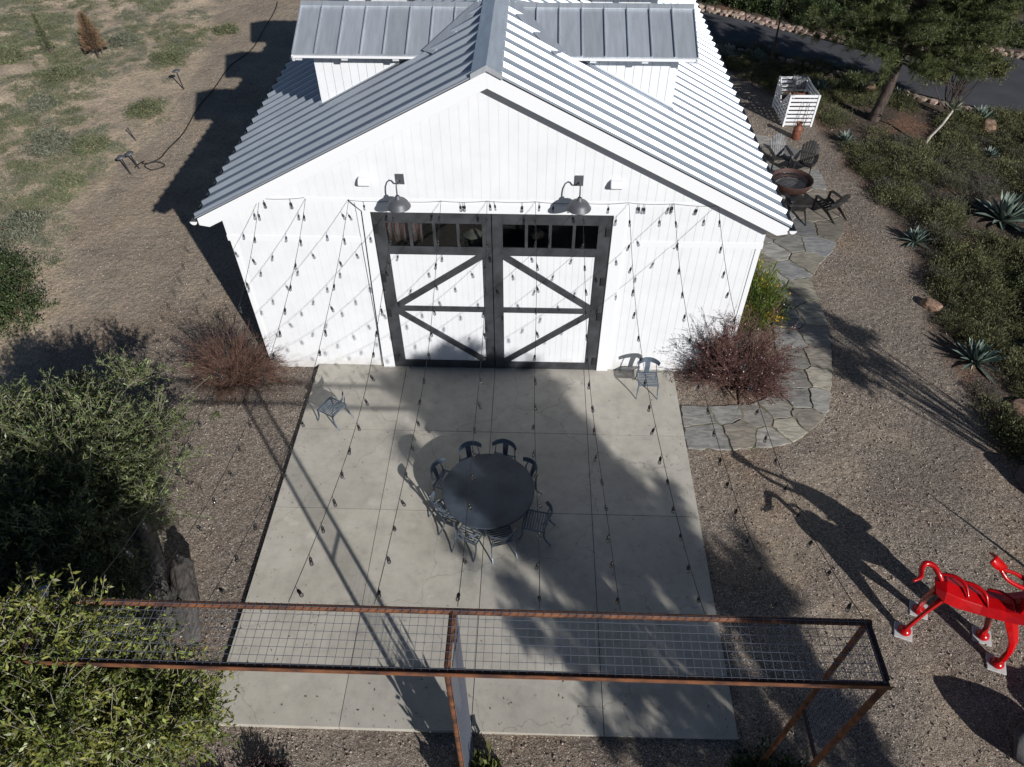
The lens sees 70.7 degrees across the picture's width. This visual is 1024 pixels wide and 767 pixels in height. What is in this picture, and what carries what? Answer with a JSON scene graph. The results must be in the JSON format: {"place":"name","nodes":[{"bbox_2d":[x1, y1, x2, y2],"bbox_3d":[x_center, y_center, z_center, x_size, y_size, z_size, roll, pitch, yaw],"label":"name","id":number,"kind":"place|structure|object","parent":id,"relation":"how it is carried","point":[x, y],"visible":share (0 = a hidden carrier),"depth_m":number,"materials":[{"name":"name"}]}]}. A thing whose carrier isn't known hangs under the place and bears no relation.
{"place":"outdoors","nodes":[
{"label":"outdoors","id":0,"kind":"place"},
{"bbox_2d":[210,364,738,739],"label":"patio","id":1,"kind":"structure","parent":0,"point":[348,552],"depth_m":15.38,"materials":[{"name":"concrete"}]},
{"bbox_2d":[317,391,353,431],"bbox_3d":[-4.463,0.603,17.977,0.740,0.871,0.603,22,50,20],"label":"chair","id":2,"kind":"object","parent":1,"relation":"on","point":[337,405],"visible":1,"depth_m":17.92,"materials":[{"name":"metal"}]},
{"bbox_2d":[428,458,449,495],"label":"klismos chair","id":3,"kind":"object","parent":1,"relation":"on","point":[433,469],"visible":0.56,"depth_m":16.34,"materials":[{"name":"metal"}]},
{"bbox_2d":[428,491,452,535],"bbox_3d":[-1.432,2.749,15.870,0.740,0.871,0.603,-21,49,-19],"label":"klismos chair","id":4,"kind":"object","parent":1,"relation":"on","point":[438,509],"visible":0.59,"depth_m":15.74,"materials":[{"name":"metal"}]},
{"bbox_2d":[451,523,487,562],"bbox_3d":[-0.902,3.205,15.423,0.603,0.871,0.740,19,49,18],"label":"klismos chair","id":5,"kind":"object","parent":1,"relation":"on","point":[463,536],"visible":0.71,"depth_m":15.36,"materials":[{"name":"metal"}]},
{"bbox_2d":[457,441,481,461],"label":"klismos chair","id":6,"kind":"object","parent":1,"relation":"on","point":[467,445],"visible":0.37,"depth_m":16.70,"materials":[{"name":"metal"}]},
{"bbox_2d":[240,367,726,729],"bbox_3d":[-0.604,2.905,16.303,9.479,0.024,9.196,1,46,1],"label":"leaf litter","id":7,"kind":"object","parent":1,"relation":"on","point":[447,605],"visible":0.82,"depth_m":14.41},
{"bbox_2d":[442,453,534,529],"bbox_3d":[-0.517,2.585,16.108,2.030,0.745,2.030,1,46,1],"label":"round table","id":8,"kind":"object","parent":1,"relation":"on","point":[501,489],"visible":0.98,"depth_m":15.80,"materials":[{"name":"metal"}]},
{"bbox_2d":[484,525,517,563],"bbox_3d":[-0.243,3.251,15.376,0.603,0.871,0.740,-11,47,-11],"label":"klismos chair","id":9,"kind":"object","parent":1,"relation":"on","point":[503,540],"visible":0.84,"depth_m":15.32,"materials":[{"name":"metal"}]},
{"bbox_2d":[492,439,516,459],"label":"klismos chair","id":10,"kind":"object","parent":1,"relation":"on","point":[506,443],"visible":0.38,"depth_m":16.75,"materials":[{"name":"metal"}]},
{"bbox_2d":[523,457,541,493],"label":"klismos chair","id":11,"kind":"object","parent":1,"relation":"on","point":[533,463],"visible":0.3,"depth_m":16.34,"materials":[{"name":"metal"}]},
{"bbox_2d":[518,501,554,545],"bbox_3d":[0.547,2.985,15.634,0.740,0.871,0.603,9,46,9],"label":"klismos chair","id":12,"kind":"object","parent":1,"relation":"on","point":[549,505],"visible":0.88,"depth_m":15.59,"materials":[{"name":"metal"}]},
{"bbox_2d":[633,357,660,399],"bbox_3d":[3.509,-0.146,18.688,0.603,0.871,0.740,1,46,1],"label":"klismos chair","id":13,"kind":"object","parent":1,"relation":"on","point":[647,360],"visible":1,"depth_m":18.64,"materials":[{"name":"metal"}]},
{"bbox_2d":[0,0,1023,766],"bbox_3d":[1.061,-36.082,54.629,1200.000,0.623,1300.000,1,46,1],"label":"ground","id":14,"kind":"structure","parent":0,"point":[900,388],"depth_m":17.91,"materials":[{"name":"gravel"}]},
{"bbox_2d":[0,41,28,64],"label":"hillside shrub","id":15,"kind":"object","parent":14,"relation":"on","point":[14,56],"visible":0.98,"depth_m":33.97,"materials":[{"name":"green plant"}]},
{"bbox_2d":[0,242,44,290],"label":"hillside shrub","id":16,"kind":"object","parent":14,"relation":"on","point":[10,264],"visible":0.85,"depth_m":22.38,"materials":[{"name":"green plant"}]},
{"bbox_2d":[0,209,49,246],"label":"hillside shrub","id":17,"kind":"object","parent":14,"relation":"on","point":[17,227],"visible":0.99,"depth_m":24.06,"materials":[{"name":"green plant"}]},
{"bbox_2d":[0,276,55,344],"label":"hillside shrub","id":18,"kind":"object","parent":14,"relation":"on","point":[9,299],"visible":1,"depth_m":20.95,"materials":[{"name":"green plant"}]},
{"bbox_2d":[30,11,54,52],"bbox_3d":[-22.487,-16.702,34.522,0.735,2.127,0.777,31,53,27],"label":"sapling","id":19,"kind":"object","parent":14,"relation":"on","point":[38,27],"visible":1,"depth_m":34.49,"materials":[{"name":"green plant"}]},
{"bbox_2d":[25,91,65,112],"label":"hillside shrub","id":20,"kind":"object","parent":14,"relation":"on","point":[40,102],"visible":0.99,"depth_m":30.95,"materials":[{"name":"green plant"}]},
{"bbox_2d":[12,121,80,162],"bbox_3d":[-18.215,-9.522,28.258,2.378,1.125,2.457,1,46,1],"label":"hillside shrub","id":21,"kind":"object","parent":14,"relation":"on","point":[42,147],"visible":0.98,"depth_m":28.09,"materials":[{"name":"green plant"}]},
{"bbox_2d":[37,61,86,85],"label":"hillside shrub","id":22,"kind":"object","parent":14,"relation":"on","point":[65,71],"visible":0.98,"depth_m":32.63,"materials":[{"name":"green plant"}]},
{"bbox_2d":[46,169,89,193],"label":"hillside shrub","id":23,"kind":"object","parent":14,"relation":"on","point":[74,180],"visible":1,"depth_m":26.23,"materials":[{"name":"green plant"}]},
{"bbox_2d":[66,130,114,155],"bbox_3d":[-16.553,-9.399,28.242,1.886,0.765,1.713,-21,49,-19],"label":"hillside shrub","id":24,"kind":"object","parent":14,"relation":"on","point":[79,145],"visible":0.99,"depth_m":28.18,"materials":[{"name":"green plant"}]},
{"bbox_2d":[77,11,107,58],"bbox_3d":[-20.018,-16.439,34.181,1.322,2.284,1.286,1,46,1],"label":"dead conifer","id":25,"kind":"object","parent":14,"relation":"on","point":[84,26],"visible":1,"depth_m":34.00,"materials":[{"name":"brown plant"}]},
{"bbox_2d":[0,502,190,655],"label":"leafy tree","id":26,"kind":"object","parent":14,"relation":"on","point":[91,570],"visible":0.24,"depth_m":12.90,"materials":[{"name":"green plant"}]},
{"bbox_2d":[0,0,211,363],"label":"grass patches","id":27,"kind":"object","parent":14,"relation":"on","point":[26,168],"depth_m":32.57,"materials":[{"name":"green plant"}]},
{"bbox_2d":[0,346,213,600],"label":"leafy tree","id":28,"kind":"object","parent":14,"relation":"on","point":[56,453],"visible":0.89,"depth_m":14.32,"materials":[{"name":"green plant"}]},
{"bbox_2d":[0,0,214,307],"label":"grass patches","id":29,"kind":"object","parent":14,"relation":"on","point":[94,129],"depth_m":32.31,"materials":[{"name":"green plant"}]},
{"bbox_2d":[66,370,180,649],"bbox_3d":[-8.677,2.392,16.003,1.632,1.669,7.579,-28,52,-25],"label":"weathered log","id":30,"kind":"object","parent":14,"relation":"on","point":[157,564],"visible":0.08,"depth_m":14.85,"materials":[{"name":"wood"}]},
{"bbox_2d":[0,561,247,766],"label":"leafy tree","id":31,"kind":"object","parent":14,"relation":"on","point":[146,717],"visible":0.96,"depth_m":8.74,"materials":[{"name":"green plant"}]},
{"bbox_2d":[107,27,142,48],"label":"hillside shrub","id":32,"kind":"object","parent":14,"relation":"on","point":[119,39],"visible":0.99,"depth_m":35.59,"materials":[{"name":"green plant"}]},
{"bbox_2d":[120,96,173,120],"bbox_3d":[-15.475,-11.826,30.608,1.976,0.746,2.104,12,47,12],"label":"hillside shrub","id":33,"kind":"object","parent":14,"relation":"on","point":[142,106],"visible":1,"depth_m":30.43,"materials":[{"name":"green plant"}]},
{"bbox_2d":[147,46,185,65],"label":"hillside shrub","id":34,"kind":"object","parent":14,"relation":"on","point":[163,55],"visible":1,"depth_m":34.15,"materials":[{"name":"green plant"}]},
{"bbox_2d":[169,555,200,644],"bbox_3d":[-6.551,4.353,14.464,0.517,0.542,1.854,-17,48,-16],"label":"split log","id":35,"kind":"object","parent":14,"relation":"on","point":[183,581],"visible":0.86,"depth_m":14.40,"materials":[{"name":"wood"}]},
{"bbox_2d":[134,1,277,170],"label":"garden hose","id":36,"kind":"object","parent":14,"relation":"on","point":[155,161],"visible":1,"depth_m":30.03,"materials":[{"name":"black"}]},
{"bbox_2d":[208,21,238,36],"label":"hillside shrub","id":37,"kind":"object","parent":14,"relation":"on","point":[228,27],"visible":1,"depth_m":36.77,"materials":[{"name":"green plant"}]},
{"bbox_2d":[164,318,303,408],"bbox_3d":[-7.142,-0.711,19.048,3.753,2.212,2.951,1,46,1],"label":"bare shrub","id":38,"kind":"object","parent":14,"relation":"on","point":[252,369],"visible":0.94,"depth_m":18.89,"materials":[{"name":"brown plant"}]},
{"bbox_2d":[243,746,294,766],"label":"purple plant","id":39,"kind":"object","parent":14,"relation":"on","point":[258,763],"visible":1,"depth_m":12.60,"materials":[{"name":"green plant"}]},
{"bbox_2d":[13,597,893,766],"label":"pergola","id":40,"kind":"object","parent":14,"relation":"on","point":[449,674],"visible":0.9,"depth_m":8.57,"materials":[{"name":"metal"}]},
{"bbox_2d":[208,199,352,599],"bbox_3d":[-3.674,-0.337,12.785,0.182,1.394,9.745,0,46,1],"label":"light string","id":41,"kind":"object","parent":40,"relation":"hanging from","point":[221,590],"visible":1,"depth_m":12.08,"materials":[{"name":"black"}]},
{"bbox_2d":[580,217,620,610],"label":"light string","id":42,"kind":"object","parent":40,"relation":"hanging from","point":[605,506],"visible":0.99,"depth_m":11.99,"materials":[{"name":"black"}]},
{"bbox_2d":[626,209,704,612],"bbox_3d":[2.452,-0.208,12.651,0.150,1.409,9.743,1,46,1],"label":"light string","id":43,"kind":"object","parent":40,"relation":"hanging from","point":[660,457],"visible":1,"depth_m":12.35,"materials":[{"name":"black"}]},
{"bbox_2d":[674,204,786,615],"bbox_3d":[3.446,-0.179,12.638,0.163,1.433,9.744,1,46,1],"label":"light string","id":44,"kind":"object","parent":40,"relation":"hanging from","point":[774,604],"visible":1,"depth_m":11.83,"materials":[{"name":"black"}]},
{"bbox_2d":[718,206,863,617],"bbox_3d":[4.369,-0.138,12.639,0.128,1.497,9.744,1,46,1],"label":"light string","id":45,"kind":"object","parent":40,"relation":"hanging from","point":[810,542],"visible":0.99,"depth_m":12.08,"materials":[{"name":"black"}]},
{"bbox_2d":[457,738,501,766],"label":"plant","id":46,"kind":"object","parent":14,"relation":"on","point":[486,760],"visible":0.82,"depth_m":11.60,"materials":[{"name":"green plant"}]},
{"bbox_2d":[190,0,796,371],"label":"barn","id":47,"kind":"structure","parent":14,"relation":"on","point":[454,103],"depth_m":16.42,"materials":[{"name":"white paint"}]},
{"bbox_2d":[85,203,260,596],"bbox_3d":[-5.432,-0.365,12.833,0.153,1.418,9.763,-1,46,-1],"label":"light string","id":48,"kind":"object","parent":47,"relation":"hanging from","point":[128,553],"visible":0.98,"depth_m":12.05,"materials":[{"name":"black"}]},
{"bbox_2d":[141,199,305,597],"bbox_3d":[-4.589,-0.327,12.834,0.157,1.474,9.748,0,46,0],"label":"light string","id":49,"kind":"object","parent":47,"relation":"hanging from","point":[159,585],"visible":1,"depth_m":12.08,"materials":[{"name":"black"}]},
{"bbox_2d":[288,215,393,601],"bbox_3d":[-2.645,-0.311,12.768,0.168,1.411,9.744,0,46,1],"label":"light string","id":50,"kind":"object","parent":47,"relation":"hanging from","point":[299,592],"visible":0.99,"depth_m":12.05,"materials":[{"name":"black"}]},
{"bbox_2d":[358,176,370,186],"bbox_3d":[-3.190,-4.349,15.548,0.260,0.162,0.170,1,46,1],"label":"sconce","id":51,"kind":"object","parent":47,"relation":"attached to","point":[364,181],"visible":1,"depth_m":15.50,"materials":[{"name":"white"}]},
{"bbox_2d":[349,201,383,365],"bbox_3d":[-3.491,-2.263,17.758,0.278,5.097,0.036,3,46,3],"label":"power cord","id":52,"kind":"object","parent":47,"relation":"attached to","point":[370,277],"visible":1,"depth_m":17.39,"materials":[{"name":"black plastic"}]},
{"bbox_2d":[386,174,410,212],"bbox_3d":[-2.429,-4.078,15.370,0.524,0.555,0.762,1,46,1],"label":"barn lamp","id":53,"kind":"object","parent":47,"relation":"attached to","point":[397,203],"visible":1,"depth_m":15.32,"materials":[{"name":"grey"}]},
{"bbox_2d":[386,223,423,241],"bbox_3d":[-2.751,-3.785,17.991,1.057,0.530,0.110,1,46,1],"label":"hanging textile","id":54,"kind":"object","parent":47,"relation":"hanging from","point":[399,231],"visible":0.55,"depth_m":17.98},
{"bbox_2d":[374,204,440,603],"bbox_3d":[-1.626,-0.307,12.727,0.137,1.361,9.745,0,46,1],"label":"light string","id":55,"kind":"object","parent":47,"relation":"hanging from","point":[405,473],"visible":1,"depth_m":12.06,"materials":[{"name":"black"}]},
{"bbox_2d":[371,212,494,367],"bbox_3d":[-1.810,-2.144,17.872,2.682,4.800,0.115,1,46,1],"label":"barn door","id":56,"kind":"structure","parent":47,"relation":"in","point":[456,326],"depth_m":17.82,"materials":[{"name":"white paint"}]},
{"bbox_2d":[463,224,481,239],"bbox_3d":[-1.029,-5.513,17.151,0.520,4.620,0.520,1,46,1],"label":"pendant lamp","id":57,"kind":"object","parent":47,"relation":"hanging from","point":[472,233],"visible":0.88,"depth_m":18.67,"materials":[{"name":"beige"}]},
{"bbox_2d":[456,216,489,606],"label":"light string","id":58,"kind":"object","parent":47,"relation":"hanging from","point":[473,451],"visible":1,"depth_m":12.33,"materials":[{"name":"black"}]},
{"bbox_2d":[349,200,712,214],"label":"light string","id":59,"kind":"object","parent":47,"relation":"attached to","point":[608,208],"visible":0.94,"depth_m":15.87,"materials":[{"name":"black"}]},
{"bbox_2d":[532,202,541,608],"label":"light string","id":60,"kind":"object","parent":47,"relation":"hanging from","point":[537,565],"visible":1,"depth_m":12.38,"materials":[{"name":"black"}]},
{"bbox_2d":[492,214,611,369],"bbox_3d":[0.893,-2.089,17.811,2.688,4.800,0.115,1,46,1],"label":"barn door","id":61,"kind":"structure","parent":47,"relation":"in","point":[560,322],"depth_m":17.76,"materials":[{"name":"white paint"}]},
{"bbox_2d":[567,175,590,214],"bbox_3d":[1.429,-4.013,15.268,0.524,0.555,0.762,1,46,1],"label":"barn lamp","id":62,"kind":"object","parent":47,"relation":"attached to","point":[579,205],"visible":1,"depth_m":15.22,"materials":[{"name":"grey"}]},
{"bbox_2d":[610,180,622,189],"bbox_3d":[2.238,-4.246,15.418,0.260,0.162,0.170,1,46,1],"label":"sconce","id":63,"kind":"object","parent":47,"relation":"attached to","point":[616,184],"visible":1,"depth_m":15.37,"materials":[{"name":"white"}]},
{"bbox_2d":[2,66,1023,766],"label":"gravel stones","id":64,"kind":"object","parent":14,"relation":"on","point":[686,400],"visible":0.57,"depth_m":17.83,"materials":[{"name":"gravel"}]},
{"bbox_2d":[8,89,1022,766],"bbox_3d":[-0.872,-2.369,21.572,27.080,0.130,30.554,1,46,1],"label":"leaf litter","id":65,"kind":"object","parent":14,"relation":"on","point":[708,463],"visible":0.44,"depth_m":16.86,"materials":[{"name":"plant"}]},
{"bbox_2d":[719,43,739,59],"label":"agave","id":66,"kind":"object","parent":14,"relation":"on","point":[724,51],"visible":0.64,"depth_m":33.96,"materials":[{"name":"green plant"}]},
{"bbox_2d":[670,297,815,410],"bbox_3d":[5.888,-0.789,18.489,3.342,3.095,2.939,-18,48,-17],"label":"plum shrub","id":67,"kind":"object","parent":14,"relation":"on","point":[728,361],"visible":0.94,"depth_m":18.38,"materials":[{"name":"brown plant"}]},
{"bbox_2d":[725,0,770,13],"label":"hedge shrub","id":68,"kind":"object","parent":14,"relation":"on","point":[740,4],"visible":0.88,"depth_m":38.58,"materials":[{"name":"green plant"}]},
{"bbox_2d":[742,47,768,63],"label":"agave","id":69,"kind":"object","parent":14,"relation":"on","point":[759,54],"visible":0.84,"depth_m":33.77,"materials":[{"name":"green plant"}]},
{"bbox_2d":[681,133,844,450],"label":"flagstone path","id":70,"kind":"structure","parent":14,"relation":"on","point":[801,254],"depth_m":19.96,"materials":[{"name":"stone"}]},
{"bbox_2d":[764,133,793,170],"bbox_3d":[9.951,-8.695,26.928,0.820,1.005,1.120,-2,46,-1],"label":"adirondack chair","id":71,"kind":"object","parent":70,"relation":"on","point":[775,152],"visible":0.98,"depth_m":26.93,"materials":[{"name":"black wood"}]},
{"bbox_2d":[772,168,813,195],"bbox_3d":[9.953,-7.103,25.752,1.440,0.500,1.440,1,46,1],"label":"fire bowl","id":72,"kind":"object","parent":70,"relation":"on","point":[792,182],"visible":0.89,"depth_m":25.78,"materials":[{"name":"brown metal"}]},
{"bbox_2d":[784,193,812,225],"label":"adirondack chair","id":73,"kind":"object","parent":70,"relation":"on","point":[804,203],"visible":0.99,"depth_m":24.28,"materials":[{"name":"black wood"}]},
{"bbox_2d":[793,140,819,173],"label":"adirondack chair","id":74,"kind":"object","parent":70,"relation":"on","point":[814,156],"visible":0.99,"depth_m":26.56,"materials":[{"name":"black wood"}]},
{"bbox_2d":[811,190,850,224],"bbox_3d":[10.909,-6.149,24.436,0.820,1.005,1.120,-19,49,-18],"label":"adirondack chair","id":75,"kind":"object","parent":70,"relation":"on","point":[832,204],"visible":1,"depth_m":24.55,"materials":[{"name":"black wood"}]},
{"bbox_2d":[739,254,794,335],"bbox_3d":[6.940,-2.710,20.560,2.528,2.212,2.532,1,46,1],"label":"flowering shrub","id":76,"kind":"object","parent":14,"relation":"on","point":[766,287],"visible":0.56,"depth_m":20.36,"materials":[{"name":"green plant"}]},
{"bbox_2d":[726,734,809,766],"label":"shrub","id":77,"kind":"object","parent":14,"relation":"on","point":[735,761],"visible":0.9,"depth_m":12.49,"materials":[{"name":"green plant"}]},
{"bbox_2d":[768,0,787,65],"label":"bare tree","id":78,"kind":"object","parent":14,"relation":"on","point":[774,45],"visible":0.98,"depth_m":32.34,"materials":[{"name":"brown plant"}]},
{"bbox_2d":[759,0,804,19],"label":"hedge shrub","id":79,"kind":"object","parent":14,"relation":"on","point":[774,10],"visible":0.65,"depth_m":37.82,"materials":[{"name":"green plant"}]},
{"bbox_2d":[772,76,820,126],"bbox_3d":[11.621,-11.579,29.574,1.190,1.328,1.830,0,46,1],"label":"firewood crate","id":80,"kind":"object","parent":14,"relation":"on","point":[779,93],"visible":0.95,"depth_m":29.22,"materials":[{"name":"white paint"}]},
{"bbox_2d":[792,75,806,88],"bbox_3d":[11.863,-12.431,29.772,0.557,0.487,0.317,1,46,1],"label":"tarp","id":81,"kind":"object","parent":80,"relation":"on","point":[799,82],"visible":1,"depth_m":29.75,"materials":[{"name":"grey"}]},
{"bbox_2d":[791,121,803,139],"bbox_3d":[11.274,-9.997,28.488,0.356,0.670,0.350,1,46,1],"label":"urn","id":82,"kind":"object","parent":14,"relation":"on","point":[797,131],"visible":1,"depth_m":28.39,"materials":[{"name":"ceramic"}]},
{"bbox_2d":[789,0,841,29],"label":"hedge shrub","id":83,"kind":"object","parent":14,"relation":"on","point":[825,3],"visible":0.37,"depth_m":36.85,"materials":[{"name":"green plant"}]},
{"bbox_2d":[714,37,922,119],"bbox_3d":[13.271,-14.130,32.591,5.725,0.814,10.611,-25,51,-22],"label":"ground cover","id":84,"kind":"object","parent":14,"relation":"on","point":[903,99],"visible":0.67,"depth_m":32.17,"materials":[{"name":"green plant"}]},
{"bbox_2d":[808,76,835,92],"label":"agave","id":85,"kind":"object","parent":14,"relation":"on","point":[822,84],"visible":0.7,"depth_m":31.41,"materials":[{"name":"green plant"}]},
{"bbox_2d":[835,129,856,144],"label":"agave","id":86,"kind":"object","parent":14,"relation":"on","point":[845,136],"visible":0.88,"depth_m":28.36,"materials":[{"name":"green plant"}]},
{"bbox_2d":[699,4,1023,59],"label":"stone kerb","id":87,"kind":"structure","parent":14,"relation":"on","point":[765,21],"depth_m":37.21,"materials":[{"name":"stone"}]},
{"bbox_2d":[716,44,1023,123],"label":"stone kerb","id":88,"kind":"structure","parent":14,"relation":"on","point":[931,101],"depth_m":32.76,"materials":[{"name":"stone"}]},
{"bbox_2d":[788,0,1023,121],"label":"pine tree","id":89,"kind":"object","parent":14,"relation":"on","point":[919,24],"visible":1,"depth_m":26.15,"materials":[{"name":"green plant"}]},
{"bbox_2d":[896,226,932,249],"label":"agave","id":90,"kind":"object","parent":14,"relation":"on","point":[916,236],"visible":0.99,"depth_m":23.55,"materials":[{"name":"green plant"}]},
{"bbox_2d":[815,104,1023,465],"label":"ground cover","id":91,"kind":"object","parent":14,"relation":"on","point":[1011,122],"visible":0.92,"depth_m":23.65,"materials":[{"name":"green plant"}]},
{"bbox_2d":[919,297,942,311],"bbox_3d":[12.399,-2.298,21.369,0.616,0.340,0.467,27,52,24],"label":"boulder","id":92,"kind":"object","parent":14,"relation":"on","point":[930,304],"visible":0.98,"depth_m":21.26,"materials":[{"name":"stone"}]},
{"bbox_2d":[924,97,966,146],"bbox_3d":[16.612,-9.996,27.568,1.048,2.062,0.930,20,49,18],"label":"tree","id":93,"kind":"object","parent":14,"relation":"on","point":[956,107],"visible":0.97,"depth_m":27.20,"materials":[{"name":"beige plant"}]},
{"bbox_2d":[894,552,1023,674],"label":"red sculpture","id":94,"kind":"object","parent":14,"relation":"on","point":[960,593],"visible":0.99,"depth_m":13.40,"materials":[{"name":"metal"}]},
{"bbox_2d":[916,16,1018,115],"bbox_3d":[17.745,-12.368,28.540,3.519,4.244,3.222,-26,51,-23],"label":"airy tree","id":95,"kind":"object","parent":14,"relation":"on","point":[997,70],"visible":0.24,"depth_m":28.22,"materials":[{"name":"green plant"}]},
{"bbox_2d":[947,337,1006,383],"bbox_3d":[12.636,-0.737,19.577,1.572,0.849,1.497,22,50,21],"label":"agave","id":96,"kind":"object","parent":14,"relation":"on","point":[978,354],"visible":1,"depth_m":19.53,"materials":[{"name":"green plant"}]},
{"bbox_2d":[969,104,998,122],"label":"agave","id":97,"kind":"object","parent":14,"relation":"on","point":[985,110],"visible":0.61,"depth_m":29.49,"materials":[{"name":"green plant"}]},
{"bbox_2d":[980,119,996,133],"bbox_3d":[19.215,-10.335,29.074,0.627,0.538,0.958,9,46,8],"label":"boulder","id":98,"kind":"object","parent":14,"relation":"on","point":[989,124],"visible":0.7,"depth_m":28.83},
{"bbox_2d":[980,145,1001,157],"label":"agave","id":99,"kind":"object","parent":14,"relation":"on","point":[991,152],"visible":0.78,"depth_m":27.52,"materials":[{"name":"green plant"}]},
{"bbox_2d":[971,190,1023,231],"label":"agave","id":100,"kind":"object","parent":14,"relation":"on","point":[1008,210],"visible":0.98,"depth_m":24.30,"materials":[{"name":"green plant"}]},
{"bbox_2d":[1001,270,1023,300],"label":"mound shrub","id":101,"kind":"object","parent":14,"relation":"on","point":[1019,279],"visible":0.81,"depth_m":21.61,"materials":[{"name":"green plant"}]},
{"bbox_2d":[1003,18,1023,49],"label":"hedge shrub","id":102,"kind":"object","parent":14,"relation":"on","point":[1016,28],"visible":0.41,"depth_m":35.08,"materials":[{"name":"green plant"}]},
{"bbox_2d":[1009,398,1023,420],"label":"boulder","id":103,"kind":"object","parent":14,"relation":"on","point":[1018,402],"visible":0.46,"depth_m":18.39,"materials":[{"name":"stone"}]},
{"bbox_2d":[1012,719,1023,765],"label":"boulder","id":104,"kind":"object","parent":14,"relation":"on","point":[1018,744],"visible":0.96,"depth_m":12.41,"materials":[{"name":"stone"}]},
{"bbox_2d":[1015,465,1023,489],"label":"boulder","id":105,"kind":"object","parent":14,"relation":"on","point":[1019,475],"visible":1,"depth_m":16.76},
{"bbox_2d":[702,12,1023,117],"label":"road","id":106,"kind":"structure","parent":0,"point":[1009,92],"depth_m":33.82,"materials":[{"name":"asphalt"}]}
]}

